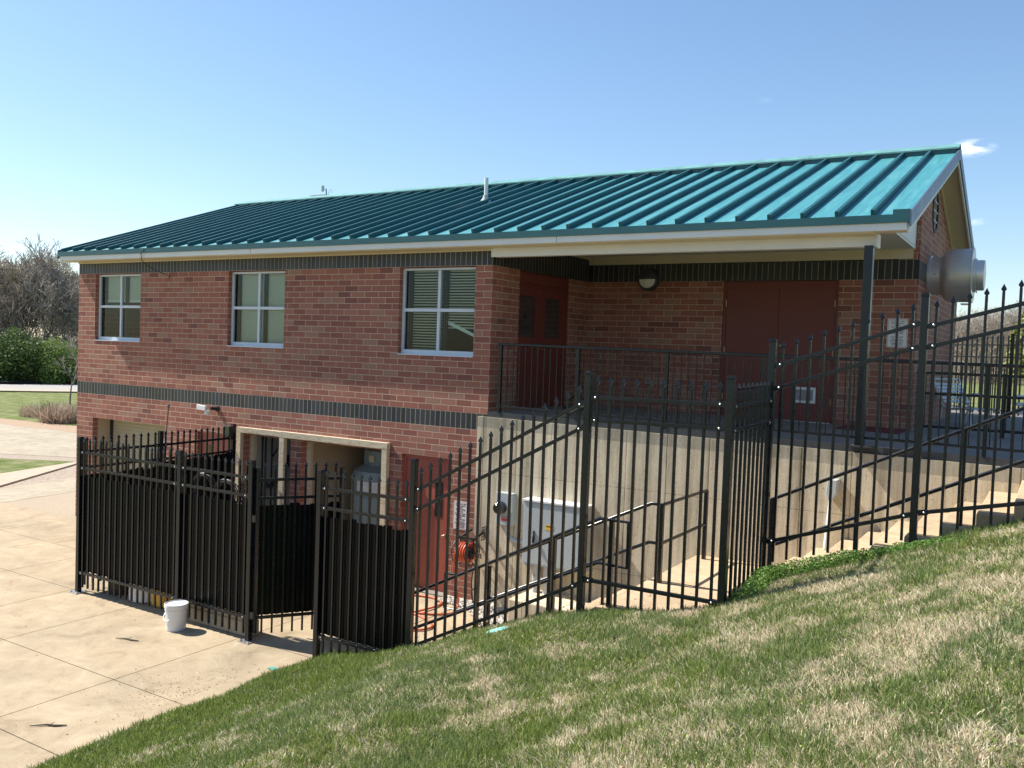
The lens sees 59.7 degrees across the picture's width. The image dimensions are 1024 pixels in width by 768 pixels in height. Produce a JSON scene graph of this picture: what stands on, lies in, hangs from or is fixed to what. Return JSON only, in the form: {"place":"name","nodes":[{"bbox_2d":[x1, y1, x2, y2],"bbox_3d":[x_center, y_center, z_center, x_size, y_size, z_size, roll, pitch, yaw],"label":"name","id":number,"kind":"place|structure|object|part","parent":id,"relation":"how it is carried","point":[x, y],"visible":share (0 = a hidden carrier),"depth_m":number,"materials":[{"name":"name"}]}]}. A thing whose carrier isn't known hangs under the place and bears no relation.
{"place":"outdoors","nodes":[
{"label":"outdoors","id":0,"kind":"place"},
{"bbox_2d":[0,458,70,472],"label":"verge","id":1,"kind":"structure","parent":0,"point":[9,465],"depth_m":27.31,"materials":[{"name":"green plant"}]},
{"bbox_2d":[0,477,75,502],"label":"pale apron","id":2,"kind":"object","parent":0,"point":[36,490],"visible":0.11,"depth_m":22.80,"materials":[{"name":"concrete"}]},
{"bbox_2d":[0,424,76,457],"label":"path","id":3,"kind":"structure","parent":0,"point":[18,440],"depth_m":32.81,"materials":[{"name":"concrete"}]},
{"bbox_2d":[0,392,76,425],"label":"lawn","id":4,"kind":"structure","parent":0,"point":[8,400],"depth_m":51.99,"materials":[{"name":"green plant"}]},
{"bbox_2d":[11,402,47,417],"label":"dry shrub","id":5,"kind":"object","parent":4,"relation":"on","point":[23,413],"visible":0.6,"depth_m":42.11,"materials":[{"name":"brown plant"}]},
{"bbox_2d":[37,400,54,415],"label":"leafy shrub","id":6,"kind":"object","parent":4,"relation":"on","point":[46,405],"visible":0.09,"depth_m":42.53,"materials":[{"name":"green plant"}]},
{"bbox_2d":[24,400,76,423],"bbox_3d":[-20.199,1.235,40.336,3.359,1.015,3.119,3,3,32],"label":"dry shrub","id":7,"kind":"object","parent":4,"relation":"on","point":[56,414],"visible":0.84,"depth_m":39.73,"materials":[{"name":"brown plant"}]},
{"bbox_2d":[53,331,77,404],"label":"sapling","id":8,"kind":"object","parent":4,"relation":"on","point":[72,353],"visible":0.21,"depth_m":41.66,"materials":[{"name":"brown plant"}]},
{"bbox_2d":[0,383,76,392],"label":"road","id":9,"kind":"structure","parent":0,"point":[40,386],"depth_m":65.40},
{"bbox_2d":[0,380,74,382],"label":"kerb","id":10,"kind":"structure","parent":9,"relation":"on","point":[27,382],"depth_m":68.80,"materials":[{"name":"paint"}]},
{"bbox_2d":[0,388,76,391],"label":"kerb","id":11,"kind":"structure","parent":9,"relation":"on","point":[32,390],"depth_m":59.94,"materials":[{"name":"concrete"}]},
{"bbox_2d":[5,492,75,518],"bbox_3d":[-8.874,2.826,24.445,4.050,0.116,9.150,3,3,32],"label":"aggregate apron","id":12,"kind":"object","parent":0,"point":[63,504],"visible":0.14,"depth_m":21.02,"materials":[{"name":"beige concrete"}]},
{"bbox_2d":[0,503,479,767],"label":"concrete pad","id":13,"kind":"object","parent":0,"point":[45,678],"visible":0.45,"depth_m":11.47,"materials":[{"name":"beige concrete"}]},
{"bbox_2d":[0,462,75,486],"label":"kerb","id":14,"kind":"structure","parent":13,"relation":"on","point":[7,478],"depth_m":25.23,"materials":[{"name":"concrete"}]},
{"bbox_2d":[29,722,66,726],"bbox_3d":[-4.763,3.498,9.169,0.361,0.030,0.052,2,2,-5],"label":"twig","id":15,"kind":"object","parent":13,"relation":"on","point":[52,724],"visible":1,"depth_m":9.16,"materials":[{"name":"brown wood"}]},
{"bbox_2d":[110,578,128,594],"bbox_3d":[-6.117,2.940,14.031,0.530,0.660,0.530,3,3,32],"label":"trash bin","id":16,"kind":"object","parent":13,"relation":"on","point":[117,589],"visible":0.03,"depth_m":13.85,"materials":[{"name":"black plastic"}]},
{"bbox_2d":[4,599,270,748],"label":"grass clippings","id":17,"kind":"object","parent":13,"relation":"on","point":[160,685],"depth_m":10.22,"materials":[{"name":"green plant"}]},
{"bbox_2d":[129,583,150,602],"bbox_3d":[-5.576,2.842,13.697,0.560,0.920,0.560,3,3,32],"label":"drum","id":18,"kind":"object","parent":13,"relation":"on","point":[140,596],"visible":0.12,"depth_m":13.45,"materials":[{"name":"white plastic"}]},
{"bbox_2d":[151,589,171,607],"bbox_3d":[-5.254,3.112,13.386,0.260,0.428,0.200,3,3,32],"label":"yellow jug","id":19,"kind":"object","parent":13,"relation":"on","point":[158,600],"visible":0.13,"depth_m":13.29,"materials":[{"name":"plastic"}]},
{"bbox_2d":[69,424,258,644],"bbox_3d":[-4.347,2.099,14.227,4.099,2.460,3.265,3,3,32],"label":"metal fence","id":20,"kind":"object","parent":13,"relation":"on","point":[160,526],"visible":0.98,"depth_m":12.94,"materials":[{"name":"black metal"}]},
{"bbox_2d":[193,472,216,498],"bbox_3d":[-4.363,1.492,12.607,0.483,0.486,0.142,3,3,32],"label":"cable coil","id":21,"kind":"object","parent":20,"relation":"hanging from","point":[195,478],"visible":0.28,"depth_m":12.60,"materials":[{"name":"black rubber"}]},
{"bbox_2d":[213,479,243,503],"bbox_3d":[-3.958,1.585,12.377,0.548,0.550,0.170,3,3,32],"label":"cable coil","id":22,"kind":"object","parent":20,"relation":"hanging from","point":[229,483],"visible":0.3,"depth_m":12.30,"materials":[{"name":"black rubber"}]},
{"bbox_2d":[224,425,233,437],"bbox_3d":[-5.250,0.879,16.523,0.160,0.210,0.106,3,3,32],"label":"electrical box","id":23,"kind":"object","parent":20,"relation":"attached to","point":[229,431],"visible":0.99,"depth_m":16.48,"materials":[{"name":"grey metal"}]},
{"bbox_2d":[237,479,260,503],"bbox_3d":[-3.578,1.468,12.124,0.377,0.379,0.142,3,3,32],"label":"cable coil","id":24,"kind":"object","parent":20,"relation":"hanging from","point":[242,489],"visible":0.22,"depth_m":12.20,"materials":[{"name":"black rubber"}]},
{"bbox_2d":[249,462,344,633],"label":"metal gate","id":25,"kind":"structure","parent":20,"relation":"attached to","point":[284,556],"depth_m":12.05,"materials":[{"name":"black metal"}]},
{"bbox_2d":[163,404,169,448],"bbox_3d":[-6.525,1.769,16.643,0.062,2.745,1.071,2,2,-12],"label":"extension pole","id":26,"kind":"object","parent":13,"relation":"on","point":[168,405],"visible":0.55,"depth_m":16.99,"materials":[{"name":"black metal"}]},
{"bbox_2d":[163,600,188,631],"bbox_3d":[-4.646,3.208,12.339,0.324,0.368,0.324,3,3,32],"label":"bucket","id":27,"kind":"object","parent":13,"relation":"on","point":[175,614],"visible":1,"depth_m":12.23,"materials":[{"name":"white plastic"}]},
{"bbox_2d":[190,600,258,635],"bbox_3d":[-4.026,3.102,12.472,1.205,0.610,0.190,3,3,32],"label":"block stack","id":28,"kind":"object","parent":13,"relation":"on","point":[225,626],"visible":0.24,"depth_m":12.39,"materials":[{"name":"concrete"}]},
{"bbox_2d":[413,554,458,630],"bbox_3d":[-1.616,3.034,13.542,1.444,0.841,1.648,3,2,19],"label":"garden hose","id":29,"kind":"object","parent":13,"relation":"on","point":[422,613],"visible":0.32,"depth_m":13.68,"materials":[{"name":"orange rubber"}]},
{"bbox_2d":[438,595,507,625],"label":"pebbles","id":30,"kind":"object","parent":13,"relation":"on","point":[450,599],"visible":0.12,"depth_m":13.73,"materials":[{"name":"white stone"}]},
{"bbox_2d":[508,589,593,621],"bbox_3d":[0.616,3.357,12.971,1.150,0.440,0.737,3,3,32],"label":"concrete footing","id":31,"kind":"object","parent":13,"relation":"on","point":[532,608],"visible":0.17,"depth_m":12.89,"materials":[{"name":"beige concrete"}]},
{"bbox_2d":[565,480,1023,611],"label":"concrete stairs","id":32,"kind":"structure","parent":13,"relation":"on","point":[982,519],"depth_m":10.03,"materials":[{"name":"beige concrete"}]},
{"bbox_2d":[413,517,629,629],"bbox_3d":[-0.252,2.465,10.297,3.416,2.230,0.048,3,3,32],"label":"handrail","id":33,"kind":"object","parent":32,"relation":"on","point":[610,565],"visible":0.56,"depth_m":9.83,"materials":[{"name":"black metal"}]},
{"bbox_2d":[443,489,708,624],"bbox_3d":[0.826,2.408,12.069,3.155,2.180,1.598,3,3,32],"label":"handrail","id":34,"kind":"object","parent":32,"relation":"on","point":[662,541],"visible":0.66,"depth_m":11.33,"materials":[{"name":"black metal"}]},
{"bbox_2d":[767,406,1023,565],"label":"handrail","id":35,"kind":"object","parent":32,"relation":"on","point":[964,480],"visible":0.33,"depth_m":9.19,"materials":[{"name":"black metal"}]},
{"bbox_2d":[352,448,381,524],"bbox_3d":[-2.432,2.223,16.975,1.240,2.110,1.243,3,3,32],"label":"machine","id":36,"kind":"object","parent":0,"point":[371,465],"visible":0.25,"depth_m":16.50,"materials":[{"name":"grey plastic"}]},
{"bbox_2d":[0,0,1023,368],"label":"sky","id":37,"kind":"structure","parent":0,"point":[117,117],"materials":[{"name":"blue"}]},
{"bbox_2d":[26,518,1023,767],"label":"grass slope","id":38,"kind":"structure","parent":0,"point":[912,760],"depth_m":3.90,"materials":[{"name":"plant"}]},
{"bbox_2d":[487,626,507,631],"bbox_3d":[-0.156,2.575,9.301,0.233,0.101,0.240,3,3,32],"label":"valve cover","id":39,"kind":"object","parent":38,"relation":"on","point":[500,628],"visible":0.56,"depth_m":9.29,"materials":[{"name":"teal plastic"}]},
{"bbox_2d":[100,528,1020,767],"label":"dead leaves","id":40,"kind":"object","parent":38,"relation":"on","point":[932,746],"visible":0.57,"depth_m":6.11,"materials":[{"name":"brown plant"}]},
{"bbox_2d":[312,280,1023,657],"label":"metal fence","id":41,"kind":"object","parent":38,"relation":"on","point":[366,586],"visible":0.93,"depth_m":9.34,"materials":[{"name":"black metal"}]},
{"bbox_2d":[726,533,968,602],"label":"weeds","id":42,"kind":"object","parent":38,"relation":"on","point":[763,575],"visible":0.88,"depth_m":8.96,"materials":[{"name":"green plant"}]},
{"bbox_2d":[490,405,1023,459],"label":"porch floor","id":43,"kind":"structure","parent":0,"point":[1005,442],"depth_m":13.43,"materials":[{"name":"concrete"}]},
{"bbox_2d":[487,411,1023,467],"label":"porch floor edge","id":44,"kind":"object","parent":43,"relation":"attached to","point":[885,451],"visible":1,"depth_m":11.54,"materials":[{"name":"paint"}]},
{"bbox_2d":[496,343,1023,456],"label":"porch railing","id":45,"kind":"object","parent":43,"relation":"on","point":[983,447],"visible":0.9,"depth_m":11.95,"materials":[{"name":"black metal"}]},
{"bbox_2d":[835,425,905,433],"bbox_3d":[5.519,0.694,13.701,0.920,0.015,0.860,3,3,32],"label":"door mat","id":46,"kind":"object","parent":43,"relation":"on","point":[883,430],"depth_m":13.56,"materials":[{"name":"black rubber"}]},
{"bbox_2d":[934,378,999,425],"bbox_3d":[7.960,0.319,15.679,0.600,0.805,0.974,1,2,-16],"label":"pool chair","id":47,"kind":"object","parent":43,"relation":"on","point":[937,388],"visible":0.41,"depth_m":15.91,"materials":[{"name":"blue plastic"}]},
{"bbox_2d":[914,370,1023,438],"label":"deck railing","id":48,"kind":"object","parent":43,"relation":"on","point":[1006,396],"visible":0.46,"depth_m":13.28,"materials":[{"name":"black metal"}]},
{"bbox_2d":[951,334,1023,417],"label":"metal fence","id":49,"kind":"object","parent":43,"relation":"on","point":[1012,345],"visible":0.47,"depth_m":18.90,"materials":[{"name":"black metal"}]},
{"bbox_2d":[951,378,1023,409],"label":"lawn","id":50,"kind":"structure","parent":0,"point":[977,390],"depth_m":37.49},
{"bbox_2d":[956,308,979,361],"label":"bare tree","id":51,"kind":"object","parent":50,"relation":"on","point":[964,323],"visible":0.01,"depth_m":65.40,"materials":[{"name":"brown plant"}]},
{"bbox_2d":[954,307,1011,379],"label":"bare tree","id":52,"kind":"object","parent":50,"relation":"on","point":[976,330],"visible":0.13,"depth_m":57.16,"materials":[{"name":"brown plant"}]},
{"bbox_2d":[953,315,1023,385],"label":"undergrowth","id":53,"kind":"object","parent":50,"relation":"on","point":[978,367],"visible":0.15,"depth_m":54.03,"materials":[{"name":"brown plant"}]},
{"bbox_2d":[955,308,1021,381],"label":"bare tree","id":54,"kind":"object","parent":50,"relation":"on","point":[989,327],"visible":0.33,"depth_m":55.68,"materials":[{"name":"brown plant"}]},
{"bbox_2d":[988,301,1022,353],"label":"bare tree","id":55,"kind":"object","parent":50,"relation":"on","point":[1004,315],"visible":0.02,"depth_m":68.39,"materials":[{"name":"grey plant"}]},
{"bbox_2d":[1000,307,1023,332],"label":"bare tree","id":56,"kind":"object","parent":50,"relation":"on","point":[1015,314],"visible":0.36,"depth_m":54.12,"materials":[{"name":"grey plant"}]},
{"bbox_2d":[1002,306,1023,382],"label":"bare tree","id":57,"kind":"object","parent":50,"relation":"on","point":[1021,330],"visible":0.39,"depth_m":25.80,"materials":[{"name":"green plant"}]},
{"label":"ground","id":58,"kind":"structure","parent":0,"visible":0},
{"bbox_2d":[0,245,12,298],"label":"bare tree","id":59,"kind":"object","parent":58,"relation":"on","point":[6,274],"visible":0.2,"depth_m":85.91,"materials":[{"name":"grey plant"}]},
{"bbox_2d":[0,257,22,322],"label":"bare tree","id":60,"kind":"object","parent":58,"relation":"on","point":[8,279],"visible":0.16,"depth_m":88.16,"materials":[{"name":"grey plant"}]},
{"bbox_2d":[0,250,30,326],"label":"bare tree","id":61,"kind":"object","parent":58,"relation":"on","point":[15,260],"visible":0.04,"depth_m":100.28,"materials":[{"name":"grey plant"}]},
{"bbox_2d":[0,326,52,383],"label":"bush","id":62,"kind":"object","parent":58,"relation":"on","point":[12,347],"visible":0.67,"depth_m":69.53,"materials":[{"name":"green plant"}]},
{"bbox_2d":[0,285,53,338],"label":"bare tree","id":63,"kind":"object","parent":58,"relation":"on","point":[2,308],"visible":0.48,"depth_m":81.80,"materials":[{"name":"grey plant"}]},
{"bbox_2d":[0,234,66,332],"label":"bare tree","id":64,"kind":"object","parent":58,"relation":"on","point":[32,271],"visible":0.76,"depth_m":81.16,"materials":[{"name":"grey plant"}]},
{"bbox_2d":[2,340,66,383],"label":"green bush","id":65,"kind":"object","parent":58,"relation":"on","point":[21,363],"visible":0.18,"depth_m":70.16,"materials":[{"name":"green plant"}]},
{"bbox_2d":[0,465,75,488],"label":"gravel strip","id":66,"kind":"object","parent":58,"relation":"on","point":[66,473],"visible":0.33,"depth_m":24.98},
{"bbox_2d":[0,454,75,461],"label":"kerb","id":67,"kind":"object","parent":58,"relation":"on","point":[26,457],"visible":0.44,"depth_m":28.70,"materials":[{"name":"beige concrete"}]},
{"bbox_2d":[0,418,76,432],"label":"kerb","id":68,"kind":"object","parent":58,"relation":"on","point":[67,428],"visible":0.44,"depth_m":38.61,"materials":[{"name":"beige concrete"}]},
{"bbox_2d":[0,276,78,354],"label":"undergrowth","id":69,"kind":"object","parent":58,"relation":"on","point":[38,330],"visible":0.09,"depth_m":82.54,"materials":[{"name":"brown plant"}]},
{"bbox_2d":[0,253,78,342],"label":"bare tree","id":70,"kind":"object","parent":58,"relation":"on","point":[14,279],"visible":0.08,"depth_m":83.20,"materials":[{"name":"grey plant"}]},
{"bbox_2d":[34,311,65,342],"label":"bare tree","id":71,"kind":"object","parent":58,"relation":"on","point":[49,327],"visible":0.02,"depth_m":100.54,"materials":[{"name":"grey plant"}]},
{"bbox_2d":[23,257,78,347],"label":"bare tree","id":72,"kind":"object","parent":58,"relation":"on","point":[59,302],"visible":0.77,"depth_m":80.08,"materials":[{"name":"grey plant"}]},
{"bbox_2d":[28,336,77,384],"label":"bush","id":73,"kind":"object","parent":58,"relation":"on","point":[53,373],"visible":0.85,"depth_m":70.34,"materials":[{"name":"green plant"}]},
{"bbox_2d":[43,311,75,339],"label":"bare tree","id":74,"kind":"object","parent":58,"relation":"on","point":[64,324],"visible":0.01,"depth_m":89.90,"materials":[{"name":"grey plant"}]},
{"bbox_2d":[46,258,78,344],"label":"bare tree","id":75,"kind":"object","parent":58,"relation":"on","point":[65,289],"visible":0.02,"depth_m":90.33,"materials":[{"name":"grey plant"}]},
{"bbox_2d":[61,272,78,352],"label":"bare tree","id":76,"kind":"object","parent":58,"relation":"on","point":[70,281],"visible":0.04,"depth_m":86.20,"materials":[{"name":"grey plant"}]},
{"bbox_2d":[57,144,976,599],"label":"brick building","id":77,"kind":"structure","parent":58,"relation":"on","point":[393,318],"depth_m":15.46,"materials":[{"name":"red brick"}]},
{"bbox_2d":[97,274,140,341],"bbox_3d":[-8.281,-1.612,18.930,1.540,1.417,0.237,3,3,32],"label":"window","id":78,"kind":"structure","parent":77,"relation":"in","point":[118,284],"depth_m":18.96,"materials":[{"name":"paint"}]},
{"bbox_2d":[110,419,164,471],"bbox_3d":[-7.870,1.879,19.137,2.430,2.300,0.050,3,3,32],"label":"roller door","id":79,"kind":"structure","parent":77,"relation":"in","point":[122,428],"depth_m":19.32,"materials":[{"name":"beige metal"}]},
{"bbox_2d":[140,249,169,276],"bbox_3d":[-7.143,-2.407,17.871,0.566,0.558,0.114,2,2,-13],"label":"loose cable","id":80,"kind":"object","parent":77,"relation":"attached to","point":[150,267],"visible":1,"depth_m":17.89,"materials":[{"name":"black rubber"}]},
{"bbox_2d":[196,404,219,414],"bbox_3d":[-5.865,0.503,17.177,0.448,0.203,0.177,2,2,-3],"label":"floodlight","id":81,"kind":"object","parent":77,"relation":"attached to","point":[204,408],"visible":1,"depth_m":17.14,"materials":[{"name":"white plastic"}]},
{"bbox_2d":[202,434,227,455],"bbox_3d":[-5.775,2.067,17.440,0.866,2.108,0.040,3,3,32],"label":"door","id":82,"kind":"structure","parent":77,"relation":"in","point":[204,436],"depth_m":17.43,"materials":[{"name":"red paint"}]},
{"bbox_2d":[227,271,284,348],"bbox_3d":[-4.737,-1.397,16.753,1.500,1.422,0.237,3,3,32],"label":"window","id":83,"kind":"structure","parent":77,"relation":"in","point":[254,284],"depth_m":16.80,"materials":[{"name":"paint"}]},
{"bbox_2d":[235,427,389,525],"bbox_3d":[-3.666,2.090,15.978,3.660,2.388,0.086,3,3,32],"label":"timber frame","id":84,"kind":"object","parent":77,"relation":"attached to","point":[283,436],"visible":0.67,"depth_m":16.00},
{"bbox_2d":[311,185,330,195],"bbox_3d":[-4.641,-4.730,21.807,0.500,0.295,0.273,3,3,32],"label":"roof antenna","id":85,"kind":"object","parent":77,"relation":"on","point":[322,188],"visible":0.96,"depth_m":21.89,"materials":[{"name":"paint"}]},
{"bbox_2d":[406,457,448,591],"bbox_3d":[-1.419,2.312,14.717,0.911,2.143,0.120,3,3,32],"label":"door","id":86,"kind":"structure","parent":77,"relation":"in","point":[424,463],"depth_m":14.68,"materials":[{"name":"red paint"}]},
{"bbox_2d":[397,267,475,357],"bbox_3d":[-1.185,-1.177,14.571,1.520,1.437,0.237,3,3,32],"label":"window","id":87,"kind":"structure","parent":77,"relation":"in","point":[439,309],"depth_m":14.62,"materials":[{"name":"paint"}]},
{"bbox_2d":[453,500,466,530],"bbox_3d":[-0.826,2.105,14.277,0.266,0.458,0.008,3,3,32],"label":"spill sign","id":88,"kind":"object","parent":77,"relation":"attached to","point":[463,513],"visible":0.72,"depth_m":14.26,"materials":[{"name":"white plastic"}]},
{"bbox_2d":[451,526,485,566],"bbox_3d":[-0.628,2.522,13.867,0.432,0.604,0.500,3,3,32],"label":"hose reel","id":89,"kind":"object","parent":77,"relation":"attached to","point":[471,552],"visible":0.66,"depth_m":13.81,"materials":[{"name":"orange rubber"}]},
{"bbox_2d":[471,562,474,602],"bbox_3d":[-0.600,3.117,13.851,0.107,0.726,0.223,1,3,-25],"label":"black hose","id":90,"kind":"object","parent":89,"relation":"hanging from","point":[471,584],"visible":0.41,"depth_m":13.93,"materials":[{"name":"rubber"}]},
{"bbox_2d":[481,178,490,202],"bbox_3d":[-0.492,-3.674,17.034,0.240,0.518,0.239,3,3,32],"label":"vent pipe","id":91,"kind":"object","parent":77,"relation":"on","point":[485,195],"visible":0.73,"depth_m":16.99,"materials":[{"name":"white plastic"}]},
{"bbox_2d":[516,286,542,407],"bbox_3d":[0.273,-0.607,15.068,0.040,2.045,0.806,3,3,32],"label":"door","id":92,"kind":"structure","parent":77,"relation":"in","point":[530,299],"depth_m":15.07,"materials":[{"name":"red paint"}]},
{"bbox_2d":[539,289,565,407],"bbox_3d":[0.706,-0.619,15.771,0.040,2.045,0.832,3,3,32],"label":"door","id":93,"kind":"structure","parent":77,"relation":"in","point":[554,302],"depth_m":15.76,"materials":[{"name":"red paint"}]},
{"bbox_2d":[638,268,659,290],"bbox_3d":[2.434,-1.876,16.004,0.400,0.400,0.158,3,3,32],"label":"wall lamp","id":94,"kind":"object","parent":77,"relation":"attached to","point":[648,279],"visible":1,"depth_m":15.95,"materials":[{"name":"paint"}]},
{"bbox_2d":[722,290,779,417],"bbox_3d":[4.064,-0.519,15.200,0.893,2.169,0.045,3,3,32],"label":"door","id":95,"kind":"structure","parent":77,"relation":"in","point":[752,316],"depth_m":15.19,"materials":[{"name":"red paint"}]},
{"bbox_2d":[775,289,835,422],"bbox_3d":[4.826,-0.473,14.717,0.900,2.169,0.070,3,3,32],"label":"door","id":96,"kind":"structure","parent":77,"relation":"in","point":[802,312],"depth_m":14.70,"materials":[{"name":"red paint"}]},
{"bbox_2d":[886,319,907,347],"bbox_3d":[6.009,-0.794,13.912,0.298,0.448,0.008,3,3,32],"label":"spill sign","id":97,"kind":"object","parent":77,"relation":"attached to","point":[902,336],"visible":0.7,"depth_m":13.90,"materials":[{"name":"white plastic"}]},
{"bbox_2d":[932,193,938,232],"bbox_3d":[7.126,-2.901,14.998,0.017,0.720,0.720,3,3,32],"label":"vent","id":98,"kind":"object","parent":77,"relation":"in","point":[935,213],"depth_m":14.99,"materials":[{"name":"metal"}]},
{"bbox_2d":[926,247,985,304],"bbox_3d":[7.254,-1.754,14.552,0.815,0.923,0.896,3,3,32],"label":"exhaust fan","id":99,"kind":"object","parent":77,"relation":"attached to","point":[959,275],"visible":0.96,"depth_m":14.26,"materials":[{"name":"metal"}]},
{"bbox_2d":[471,416,1023,607],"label":"retaining wall","id":100,"kind":"structure","parent":58,"relation":"on","point":[486,426],"depth_m":12.35,"materials":[{"name":"concrete"}]},
{"bbox_2d":[493,491,522,543],"bbox_3d":[-0.022,2.062,13.613,0.561,0.770,0.272,3,3,32],"label":"electric meter","id":101,"kind":"object","parent":100,"relation":"attached to","point":[503,508],"visible":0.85,"depth_m":13.66,"materials":[{"name":"grey metal"}]},
{"bbox_2d":[522,497,591,594],"bbox_3d":[0.644,2.431,13.171,1.045,1.395,0.339,3,3,32],"label":"electrical cabinet","id":102,"kind":"object","parent":100,"relation":"attached to","point":[569,512],"visible":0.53,"depth_m":13.10,"materials":[{"name":"grey metal"}]},
{"bbox_3d":[0.588,2.231,13.060,0.955,0.900,0.005,3,3,32],"label":"door","id":103,"kind":"part","parent":102,"relation":"part of","materials":[{"name":"grey metal"}]},
{"bbox_2d":[823,478,839,549],"bbox_3d":[3.988,1.637,11.165,0.158,0.902,0.227,3,3,32],"label":"drain pipe","id":104,"kind":"object","parent":100,"relation":"attached to","point":[836,488],"visible":0.56,"depth_m":11.08,"materials":[{"name":"white plastic"}]}
]}

